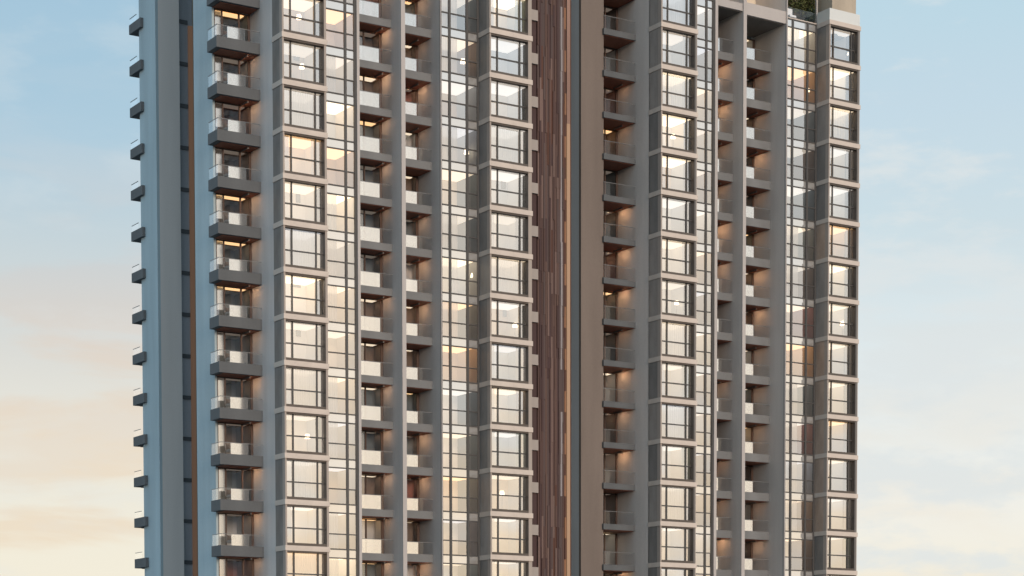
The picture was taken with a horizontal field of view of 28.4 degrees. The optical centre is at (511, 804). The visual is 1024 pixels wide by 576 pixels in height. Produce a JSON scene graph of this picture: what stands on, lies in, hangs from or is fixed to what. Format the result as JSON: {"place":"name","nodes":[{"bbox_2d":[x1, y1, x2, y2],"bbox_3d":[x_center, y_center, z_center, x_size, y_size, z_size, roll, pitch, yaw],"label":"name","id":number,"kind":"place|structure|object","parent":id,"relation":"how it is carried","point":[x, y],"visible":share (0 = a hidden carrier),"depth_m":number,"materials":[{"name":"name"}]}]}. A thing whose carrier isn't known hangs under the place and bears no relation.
{"place":"outdoors","nodes":[
{"label":"outdoors","id":0,"kind":"place"},
{"bbox_2d":[129,0,570,575],"bbox_3d":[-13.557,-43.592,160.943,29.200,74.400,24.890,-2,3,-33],"label":"apartment tower","id":1,"kind":"structure","parent":0,"point":[391,380],"depth_m":153.66,"materials":[{"name":"grey concrete"}]},
{"bbox_2d":[222,29,226,36],"bbox_3d":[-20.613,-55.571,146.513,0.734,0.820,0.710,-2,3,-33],"label":"armchair","id":2,"kind":"object","parent":1,"relation":"on","point":[224,33],"visible":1,"depth_m":146.27,"materials":[{"name":"metal"}]},
{"bbox_2d":[222,76,227,83],"bbox_3d":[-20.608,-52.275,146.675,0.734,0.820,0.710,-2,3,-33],"label":"armchair","id":3,"kind":"object","parent":1,"relation":"on","point":[224,80],"visible":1,"depth_m":146.47,"materials":[{"name":"metal"}]},
{"bbox_2d":[223,168,227,176],"bbox_3d":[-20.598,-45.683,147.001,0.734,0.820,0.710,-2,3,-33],"label":"armchair","id":4,"kind":"object","parent":1,"relation":"on","point":[225,173],"visible":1,"depth_m":146.80,"materials":[{"name":"metal"}]},
{"bbox_2d":[223,122,227,130],"bbox_3d":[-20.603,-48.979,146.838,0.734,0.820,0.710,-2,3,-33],"label":"armchair","id":5,"kind":"object","parent":1,"relation":"on","point":[225,126],"visible":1,"depth_m":146.59,"materials":[{"name":"metal"}]},
{"bbox_2d":[223,214,228,222],"bbox_3d":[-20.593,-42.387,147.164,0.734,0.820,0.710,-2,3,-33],"label":"armchair","id":6,"kind":"object","parent":1,"relation":"on","point":[225,219],"visible":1,"depth_m":147.00,"materials":[{"name":"metal"}]},
{"bbox_2d":[224,260,228,269],"bbox_3d":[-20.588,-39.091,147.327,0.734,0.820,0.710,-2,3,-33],"label":"armchair","id":7,"kind":"object","parent":1,"relation":"on","point":[226,265],"visible":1,"depth_m":147.11,"materials":[{"name":"metal"}]},
{"bbox_2d":[224,307,229,315],"bbox_3d":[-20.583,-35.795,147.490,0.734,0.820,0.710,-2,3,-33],"label":"armchair","id":8,"kind":"object","parent":1,"relation":"on","point":[226,311],"visible":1,"depth_m":147.29,"materials":[{"name":"metal"}]},
{"bbox_2d":[224,352,229,361],"bbox_3d":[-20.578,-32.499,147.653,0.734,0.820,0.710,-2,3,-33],"label":"armchair","id":9,"kind":"object","parent":1,"relation":"on","point":[227,356],"visible":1,"depth_m":147.56,"materials":[{"name":"metal"}]},
{"bbox_2d":[225,398,229,406],"bbox_3d":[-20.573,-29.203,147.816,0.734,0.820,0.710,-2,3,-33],"label":"armchair","id":10,"kind":"object","parent":1,"relation":"on","point":[227,402],"visible":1,"depth_m":147.76,"materials":[{"name":"metal"}]},
{"bbox_2d":[225,444,230,453],"bbox_3d":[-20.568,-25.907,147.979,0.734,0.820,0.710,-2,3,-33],"label":"armchair","id":11,"kind":"object","parent":1,"relation":"on","point":[227,448],"visible":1,"depth_m":147.80,"materials":[{"name":"metal"}]},
{"bbox_2d":[226,489,230,499],"bbox_3d":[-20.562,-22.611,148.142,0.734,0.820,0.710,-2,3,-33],"label":"armchair","id":12,"kind":"object","parent":1,"relation":"on","point":[228,493],"visible":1,"depth_m":148.02,"materials":[{"name":"metal"}]},
{"bbox_2d":[226,535,231,542],"bbox_3d":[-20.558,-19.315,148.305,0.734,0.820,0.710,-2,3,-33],"label":"armchair","id":13,"kind":"object","parent":1,"relation":"on","point":[228,538],"visible":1,"depth_m":148.09,"materials":[{"name":"metal"}]},
{"bbox_2d":[272,0,325,38],"bbox_3d":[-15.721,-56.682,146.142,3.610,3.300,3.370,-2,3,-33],"label":"bay window","id":14,"kind":"structure","parent":1,"relation":"in","point":[302,17],"depth_m":145.11,"materials":[{"name":"glass"}]},
{"bbox_2d":[272,31,326,85],"bbox_3d":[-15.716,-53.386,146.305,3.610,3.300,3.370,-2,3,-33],"label":"bay window","id":15,"kind":"structure","parent":1,"relation":"in","point":[297,57],"depth_m":145.11,"materials":[{"name":"glass"}]},
{"bbox_2d":[272,78,327,132],"bbox_3d":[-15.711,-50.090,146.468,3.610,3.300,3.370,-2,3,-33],"label":"bay window","id":16,"kind":"structure","parent":1,"relation":"in","point":[297,104],"depth_m":145.29,"materials":[{"name":"glass"}]},
{"bbox_2d":[272,125,327,178],"bbox_3d":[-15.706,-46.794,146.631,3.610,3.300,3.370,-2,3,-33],"label":"bay window","id":17,"kind":"structure","parent":1,"relation":"in","point":[298,151],"depth_m":145.47,"materials":[{"name":"glass"}]},
{"bbox_2d":[273,172,327,224],"bbox_3d":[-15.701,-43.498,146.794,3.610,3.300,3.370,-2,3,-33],"label":"bay window","id":18,"kind":"structure","parent":1,"relation":"in","point":[300,198],"depth_m":145.61,"materials":[{"name":"clear glass"}]},
{"bbox_2d":[273,219,327,271],"bbox_3d":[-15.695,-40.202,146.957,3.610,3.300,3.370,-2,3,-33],"label":"bay window","id":19,"kind":"structure","parent":1,"relation":"in","point":[297,244],"depth_m":145.79,"materials":[{"name":"glass"}]},
{"bbox_2d":[273,266,328,317],"bbox_3d":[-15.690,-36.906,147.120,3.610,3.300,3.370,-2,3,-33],"label":"bay window","id":20,"kind":"structure","parent":1,"relation":"in","point":[299,291],"depth_m":145.93,"materials":[{"name":"brown glass"}]},
{"bbox_2d":[274,313,328,363],"bbox_3d":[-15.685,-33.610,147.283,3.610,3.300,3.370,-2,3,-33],"label":"bay window","id":21,"kind":"structure","parent":1,"relation":"in","point":[297,337],"depth_m":146.11,"materials":[{"name":"brown glass"}]},
{"bbox_2d":[274,360,328,409],"bbox_3d":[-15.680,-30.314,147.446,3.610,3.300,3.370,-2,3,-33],"label":"bay window","id":22,"kind":"structure","parent":1,"relation":"in","point":[302,384],"depth_m":146.28,"materials":[{"name":"brown glass"}]},
{"bbox_2d":[274,406,328,455],"bbox_3d":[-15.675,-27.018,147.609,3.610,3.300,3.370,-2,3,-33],"label":"bay window","id":23,"kind":"structure","parent":1,"relation":"in","point":[299,430],"depth_m":146.46,"materials":[{"name":"brown glass"}]},
{"bbox_2d":[275,453,329,500],"bbox_3d":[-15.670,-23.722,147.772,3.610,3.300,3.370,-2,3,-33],"label":"bay window","id":24,"kind":"structure","parent":1,"relation":"in","point":[298,476],"depth_m":146.61,"materials":[{"name":"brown glass"}]},
{"bbox_2d":[275,499,329,546],"bbox_3d":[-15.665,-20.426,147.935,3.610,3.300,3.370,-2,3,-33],"label":"bay window","id":25,"kind":"structure","parent":1,"relation":"in","point":[298,522],"depth_m":146.75,"materials":[{"name":"brown glass"}]},
{"bbox_2d":[275,545,329,575],"bbox_3d":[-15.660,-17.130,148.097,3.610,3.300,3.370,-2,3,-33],"label":"bay window","id":26,"kind":"structure","parent":1,"relation":"in","point":[291,560],"depth_m":146.89,"materials":[{"name":"glass"}]},
{"bbox_2d":[479,0,531,35],"bbox_3d":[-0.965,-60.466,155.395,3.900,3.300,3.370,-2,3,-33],"label":"bay window","id":27,"kind":"structure","parent":1,"relation":"in","point":[515,16],"depth_m":154.34,"materials":[{"name":"clear glass"}]},
{"bbox_2d":[478,27,532,79],"bbox_3d":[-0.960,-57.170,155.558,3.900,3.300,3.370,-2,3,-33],"label":"bay window","id":28,"kind":"structure","parent":1,"relation":"in","point":[504,52],"depth_m":154.36,"materials":[{"name":"clear glass"}]},
{"bbox_2d":[479,72,532,123],"bbox_3d":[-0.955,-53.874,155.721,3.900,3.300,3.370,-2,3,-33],"label":"bay window","id":29,"kind":"structure","parent":1,"relation":"in","point":[503,96],"depth_m":154.51,"materials":[{"name":"glass"}]},
{"bbox_2d":[479,116,532,166],"bbox_3d":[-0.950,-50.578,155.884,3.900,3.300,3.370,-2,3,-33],"label":"bay window","id":30,"kind":"structure","parent":1,"relation":"in","point":[500,139],"depth_m":154.66,"materials":[{"name":"clear glass"}]},
{"bbox_2d":[479,160,532,210],"bbox_3d":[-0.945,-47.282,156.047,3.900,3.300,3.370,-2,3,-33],"label":"bay window","id":31,"kind":"structure","parent":1,"relation":"in","point":[500,183],"depth_m":154.85,"materials":[{"name":"glass"}]},
{"bbox_2d":[479,205,532,253],"bbox_3d":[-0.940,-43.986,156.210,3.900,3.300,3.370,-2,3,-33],"label":"bay window","id":32,"kind":"structure","parent":1,"relation":"in","point":[500,227],"depth_m":155.00,"materials":[{"name":"glass"}]},
{"bbox_2d":[479,249,532,297],"bbox_3d":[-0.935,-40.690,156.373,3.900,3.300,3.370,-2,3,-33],"label":"bay window","id":33,"kind":"structure","parent":1,"relation":"in","point":[500,271],"depth_m":155.17,"materials":[{"name":"glass"}]},
{"bbox_2d":[479,293,532,340],"bbox_3d":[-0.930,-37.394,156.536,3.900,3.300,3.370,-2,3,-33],"label":"bay window","id":34,"kind":"structure","parent":1,"relation":"in","point":[501,315],"depth_m":155.34,"materials":[{"name":"glass"}]},
{"bbox_2d":[479,336,532,383],"bbox_3d":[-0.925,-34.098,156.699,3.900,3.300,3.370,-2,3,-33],"label":"bay window","id":35,"kind":"structure","parent":1,"relation":"in","point":[501,359],"depth_m":155.49,"materials":[{"name":"glass"}]},
{"bbox_2d":[479,380,532,426],"bbox_3d":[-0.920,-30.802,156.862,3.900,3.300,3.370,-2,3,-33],"label":"bay window","id":36,"kind":"structure","parent":1,"relation":"in","point":[501,402],"depth_m":155.64,"materials":[{"name":"glass"}]},
{"bbox_2d":[479,424,532,469],"bbox_3d":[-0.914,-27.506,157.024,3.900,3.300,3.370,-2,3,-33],"label":"bay window","id":37,"kind":"structure","parent":1,"relation":"in","point":[501,446],"depth_m":155.80,"materials":[{"name":"glass"}]},
{"bbox_2d":[479,467,532,512],"bbox_3d":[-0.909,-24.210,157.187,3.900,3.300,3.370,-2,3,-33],"label":"bay window","id":38,"kind":"structure","parent":1,"relation":"in","point":[501,489],"depth_m":155.99,"materials":[{"name":"glass"}]},
{"bbox_2d":[480,511,532,555],"bbox_3d":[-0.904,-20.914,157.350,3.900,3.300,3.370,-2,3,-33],"label":"bay window","id":39,"kind":"structure","parent":1,"relation":"in","point":[501,533],"depth_m":156.14,"materials":[{"name":"glass"}]},
{"bbox_2d":[480,554,532,575],"bbox_3d":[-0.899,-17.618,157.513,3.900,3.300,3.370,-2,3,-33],"label":"bay window","id":40,"kind":"structure","parent":1,"relation":"in","point":[491,564],"depth_m":156.21,"materials":[{"name":"glass"}]},
{"bbox_2d":[532,0,535,9],"bbox_3d":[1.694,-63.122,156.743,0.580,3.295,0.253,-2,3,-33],"label":"vent window","id":41,"kind":"structure","parent":1,"relation":"in","point":[533,1],"depth_m":156.90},
{"bbox_2d":[532,9,537,52],"bbox_3d":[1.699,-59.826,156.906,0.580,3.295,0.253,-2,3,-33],"label":"vent window","id":42,"kind":"structure","parent":1,"relation":"in","point":[534,12],"depth_m":156.94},
{"bbox_2d":[532,53,537,96],"bbox_3d":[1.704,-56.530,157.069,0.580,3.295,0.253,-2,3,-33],"label":"vent window","id":43,"kind":"structure","parent":1,"relation":"in","point":[534,56],"depth_m":157.13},
{"bbox_2d":[532,96,537,139],"bbox_3d":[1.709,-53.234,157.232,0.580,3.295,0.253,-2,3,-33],"label":"vent window","id":44,"kind":"structure","parent":1,"relation":"in","point":[534,99],"depth_m":157.29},
{"bbox_2d":[532,139,537,182],"bbox_3d":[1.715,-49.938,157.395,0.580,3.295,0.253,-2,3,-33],"label":"vent window","id":45,"kind":"structure","parent":1,"relation":"in","point":[534,142],"depth_m":157.44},
{"bbox_2d":[532,182,537,225],"bbox_3d":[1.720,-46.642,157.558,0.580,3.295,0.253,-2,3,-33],"label":"vent window","id":46,"kind":"structure","parent":1,"relation":"in","point":[534,185],"depth_m":157.59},
{"bbox_2d":[532,226,537,268],"bbox_3d":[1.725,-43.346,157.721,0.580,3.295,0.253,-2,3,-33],"label":"vent window","id":47,"kind":"structure","parent":1,"relation":"in","point":[534,228],"depth_m":157.75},
{"bbox_2d":[532,269,537,311],"bbox_3d":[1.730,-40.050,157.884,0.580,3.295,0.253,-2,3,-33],"label":"vent window","id":48,"kind":"structure","parent":1,"relation":"in","point":[534,271],"depth_m":157.92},
{"bbox_2d":[532,311,537,354],"bbox_3d":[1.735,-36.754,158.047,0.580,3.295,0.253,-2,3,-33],"label":"vent window","id":49,"kind":"structure","parent":1,"relation":"in","point":[534,314],"depth_m":158.09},
{"bbox_2d":[532,354,537,396],"bbox_3d":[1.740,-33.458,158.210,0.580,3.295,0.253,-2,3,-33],"label":"vent window","id":50,"kind":"structure","parent":1,"relation":"in","point":[534,357],"depth_m":158.27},
{"bbox_2d":[532,397,537,439],"bbox_3d":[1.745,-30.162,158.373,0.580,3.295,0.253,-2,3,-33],"label":"vent window","id":51,"kind":"structure","parent":1,"relation":"in","point":[534,399],"depth_m":158.44,"materials":[{"name":"brown glass"}]},
{"bbox_2d":[532,440,537,481],"bbox_3d":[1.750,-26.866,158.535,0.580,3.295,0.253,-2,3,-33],"label":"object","id":52,"kind":"structure","parent":1,"relation":"in","point":[534,442],"depth_m":158.60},
{"bbox_2d":[532,482,537,524],"bbox_3d":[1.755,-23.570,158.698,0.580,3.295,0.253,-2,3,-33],"label":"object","id":53,"kind":"structure","parent":1,"relation":"in","point":[534,484],"depth_m":158.75,"materials":[{"name":"brown glass"}]},
{"bbox_2d":[532,525,537,566],"bbox_3d":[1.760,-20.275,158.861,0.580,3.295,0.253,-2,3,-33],"label":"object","id":54,"kind":"structure","parent":1,"relation":"in","point":[534,527],"depth_m":158.91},
{"bbox_2d":[532,567,537,575],"bbox_3d":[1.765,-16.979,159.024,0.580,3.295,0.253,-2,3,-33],"label":"vent window","id":55,"kind":"structure","parent":1,"relation":"in","point":[534,569],"depth_m":158.83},
{"bbox_2d":[0,0,1023,575],"label":"sky","id":56,"kind":"structure","parent":0,"point":[940,425],"materials":[{"name":"blue"}]},
{"bbox_2d":[571,0,860,575],"bbox_3d":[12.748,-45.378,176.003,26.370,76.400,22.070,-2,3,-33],"label":"apartment tower","id":57,"kind":"structure","parent":0,"point":[715,187],"depth_m":168.75,"materials":[{"name":"grey concrete"}]},
{"bbox_2d":[648,314,696,359],"bbox_3d":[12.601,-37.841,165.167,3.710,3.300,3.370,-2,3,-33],"label":"bay window","id":58,"kind":"structure","parent":57,"relation":"in","point":[670,336],"depth_m":163.95,"materials":[{"name":"clear glass"}]},
{"bbox_2d":[648,356,696,400],"bbox_3d":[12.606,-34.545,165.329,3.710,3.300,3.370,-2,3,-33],"label":"bay window","id":59,"kind":"structure","parent":57,"relation":"in","point":[669,377],"depth_m":164.15,"materials":[{"name":"glass"}]},
{"bbox_2d":[648,397,696,440],"bbox_3d":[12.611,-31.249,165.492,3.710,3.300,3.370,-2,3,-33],"label":"bay window","id":60,"kind":"structure","parent":57,"relation":"in","point":[669,418],"depth_m":164.27,"materials":[{"name":"glass"}]},
{"bbox_2d":[648,438,696,481],"bbox_3d":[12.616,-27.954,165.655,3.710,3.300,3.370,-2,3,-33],"label":"bay window","id":61,"kind":"structure","parent":57,"relation":"in","point":[669,459],"depth_m":164.47,"materials":[{"name":"glass"}]},
{"bbox_2d":[648,480,696,522],"bbox_3d":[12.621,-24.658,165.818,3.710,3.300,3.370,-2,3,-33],"label":"bay window","id":62,"kind":"structure","parent":57,"relation":"in","point":[672,501],"depth_m":164.63,"materials":[{"name":"glass"}]},
{"bbox_2d":[648,521,696,563],"bbox_3d":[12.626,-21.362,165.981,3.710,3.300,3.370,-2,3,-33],"label":"bay window","id":63,"kind":"structure","parent":57,"relation":"in","point":[673,542],"depth_m":164.79,"materials":[{"name":"glass"}]},
{"bbox_2d":[648,562,696,575],"bbox_3d":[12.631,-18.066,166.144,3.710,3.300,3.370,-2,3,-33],"label":"bay window","id":64,"kind":"structure","parent":57,"relation":"in","point":[658,568],"depth_m":164.77,"materials":[{"name":"brown metal"}]},
{"bbox_2d":[649,0,696,28],"bbox_3d":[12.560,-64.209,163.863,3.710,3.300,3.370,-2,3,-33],"label":"bay window","id":65,"kind":"structure","parent":57,"relation":"in","point":[678,12],"depth_m":162.79,"materials":[{"name":"glass"}]},
{"bbox_2d":[648,63,697,111],"bbox_3d":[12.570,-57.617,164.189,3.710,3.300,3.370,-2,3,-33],"label":"bay window","id":66,"kind":"structure","parent":57,"relation":"in","point":[669,85],"depth_m":162.99,"materials":[{"name":"glass"}]},
{"bbox_2d":[648,105,697,153],"bbox_3d":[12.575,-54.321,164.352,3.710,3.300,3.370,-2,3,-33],"label":"bay window","id":67,"kind":"structure","parent":57,"relation":"in","point":[669,127],"depth_m":163.15,"materials":[{"name":"glass"}]},
{"bbox_2d":[648,147,697,194],"bbox_3d":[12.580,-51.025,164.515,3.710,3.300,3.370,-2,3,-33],"label":"bay window","id":68,"kind":"structure","parent":57,"relation":"in","point":[669,169],"depth_m":163.31,"materials":[{"name":"glass"}]},
{"bbox_2d":[648,189,697,235],"bbox_3d":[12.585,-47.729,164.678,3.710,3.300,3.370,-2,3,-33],"label":"bay window","id":69,"kind":"structure","parent":57,"relation":"in","point":[669,211],"depth_m":163.47,"materials":[{"name":"glass"}]},
{"bbox_2d":[648,231,697,277],"bbox_3d":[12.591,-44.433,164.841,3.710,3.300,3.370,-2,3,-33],"label":"bay window","id":70,"kind":"structure","parent":57,"relation":"in","point":[669,253],"depth_m":163.63,"materials":[{"name":"glass"}]},
{"bbox_2d":[648,273,697,318],"bbox_3d":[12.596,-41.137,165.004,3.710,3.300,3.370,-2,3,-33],"label":"bay window","id":71,"kind":"structure","parent":57,"relation":"in","point":[669,294],"depth_m":163.79,"materials":[{"name":"glass"}]},
{"bbox_2d":[649,21,697,70],"bbox_3d":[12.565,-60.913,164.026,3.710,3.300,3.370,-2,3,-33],"label":"bay window","id":72,"kind":"structure","parent":57,"relation":"in","point":[669,44],"depth_m":162.83,"materials":[{"name":"glass"}]},
{"bbox_2d":[788,8,795,18],"bbox_3d":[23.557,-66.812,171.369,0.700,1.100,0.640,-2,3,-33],"label":"lounge chair","id":73,"kind":"object","parent":57,"relation":"on","point":[790,13],"visible":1,"depth_m":171.37,"materials":[{"name":"white fabric"}]},
{"bbox_2d":[788,0,805,18],"bbox_3d":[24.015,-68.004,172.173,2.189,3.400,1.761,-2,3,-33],"label":"potted plant","id":74,"kind":"object","parent":57,"relation":"on","point":[796,7],"visible":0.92,"depth_m":172.04,"materials":[{"name":"green plant"}]},
{"bbox_2d":[798,0,815,16],"bbox_3d":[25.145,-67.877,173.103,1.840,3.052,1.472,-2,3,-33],"label":"potted plant","id":75,"kind":"object","parent":57,"relation":"on","point":[807,5],"visible":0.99,"depth_m":172.76,"materials":[{"name":"green plant"}]},
{"bbox_2d":[803,7,815,22],"bbox_3d":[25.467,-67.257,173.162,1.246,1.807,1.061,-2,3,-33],"label":"potted plant","id":76,"kind":"object","parent":57,"relation":"on","point":[811,16],"visible":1,"depth_m":172.89,"materials":[{"name":"green plant"}]},
{"bbox_2d":[814,570,856,575],"bbox_3d":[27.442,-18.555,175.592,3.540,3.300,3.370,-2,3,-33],"label":"bay window","id":77,"kind":"structure","parent":57,"relation":"in","point":[817,572],"depth_m":173.97,"materials":[{"name":"brown metal"}]},
{"bbox_2d":[814,492,857,532],"bbox_3d":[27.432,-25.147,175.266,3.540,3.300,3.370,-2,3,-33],"label":"bay window","id":78,"kind":"structure","parent":57,"relation":"in","point":[834,511],"depth_m":174.06,"materials":[{"name":"glass"}]},
{"bbox_2d":[814,531,857,570],"bbox_3d":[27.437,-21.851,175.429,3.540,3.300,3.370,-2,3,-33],"label":"bay window","id":79,"kind":"structure","parent":57,"relation":"in","point":[833,550],"depth_m":174.23,"materials":[{"name":"glass"}]},
{"bbox_2d":[815,453,857,493],"bbox_3d":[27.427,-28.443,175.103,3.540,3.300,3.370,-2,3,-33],"label":"bay window","id":80,"kind":"structure","parent":57,"relation":"in","point":[837,473],"depth_m":173.89,"materials":[{"name":"glass"}]},
{"bbox_2d":[815,336,858,377],"bbox_3d":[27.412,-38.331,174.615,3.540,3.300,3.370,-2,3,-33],"label":"bay window","id":81,"kind":"structure","parent":57,"relation":"in","point":[837,356],"depth_m":173.42,"materials":[{"name":"glass"}]},
{"bbox_2d":[815,375,858,416],"bbox_3d":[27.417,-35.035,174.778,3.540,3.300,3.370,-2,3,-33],"label":"bay window","id":82,"kind":"structure","parent":57,"relation":"in","point":[836,395],"depth_m":173.59,"materials":[{"name":"glass"}]},
{"bbox_2d":[815,414,858,454],"bbox_3d":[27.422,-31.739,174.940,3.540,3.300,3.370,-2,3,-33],"label":"bay window","id":83,"kind":"structure","parent":57,"relation":"in","point":[837,434],"depth_m":173.72,"materials":[{"name":"clear glass"}]},
{"bbox_2d":[816,296,858,338],"bbox_3d":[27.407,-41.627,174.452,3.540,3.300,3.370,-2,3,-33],"label":"bay window","id":84,"kind":"structure","parent":57,"relation":"in","point":[838,317],"depth_m":173.25,"materials":[{"name":"glass"}]},
{"bbox_2d":[816,138,859,182],"bbox_3d":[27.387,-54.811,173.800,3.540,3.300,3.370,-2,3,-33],"label":"bay window","id":85,"kind":"structure","parent":57,"relation":"in","point":[836,159],"depth_m":172.58,"materials":[{"name":"glass"}]},
{"bbox_2d":[816,178,859,221],"bbox_3d":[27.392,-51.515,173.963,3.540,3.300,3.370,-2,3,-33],"label":"bay window","id":86,"kind":"structure","parent":57,"relation":"in","point":[837,199],"depth_m":172.74,"materials":[{"name":"glass"}]},
{"bbox_2d":[816,217,859,260],"bbox_3d":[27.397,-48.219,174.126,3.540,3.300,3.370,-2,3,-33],"label":"bay window","id":87,"kind":"structure","parent":57,"relation":"in","point":[835,238],"depth_m":172.91,"materials":[{"name":"glass"}]},
{"bbox_2d":[816,257,859,299],"bbox_3d":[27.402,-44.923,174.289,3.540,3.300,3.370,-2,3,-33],"label":"bay window","id":88,"kind":"structure","parent":57,"relation":"in","point":[835,277],"depth_m":173.08,"materials":[{"name":"glass"}]},
{"bbox_2d":[817,19,860,65],"bbox_3d":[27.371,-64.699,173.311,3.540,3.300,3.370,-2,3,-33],"label":"bay window","id":89,"kind":"structure","parent":57,"relation":"in","point":[836,40],"depth_m":172.11,"materials":[{"name":"glass"}]},
{"bbox_2d":[817,59,860,104],"bbox_3d":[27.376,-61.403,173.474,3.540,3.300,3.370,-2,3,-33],"label":"bay window","id":90,"kind":"structure","parent":57,"relation":"in","point":[836,80],"depth_m":172.28,"materials":[{"name":"glass"}]},
{"bbox_2d":[817,99,860,143],"bbox_3d":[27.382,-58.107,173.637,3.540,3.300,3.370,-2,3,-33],"label":"bay window","id":91,"kind":"structure","parent":57,"relation":"in","point":[837,120],"depth_m":172.41,"materials":[{"name":"glass"}]}
]}

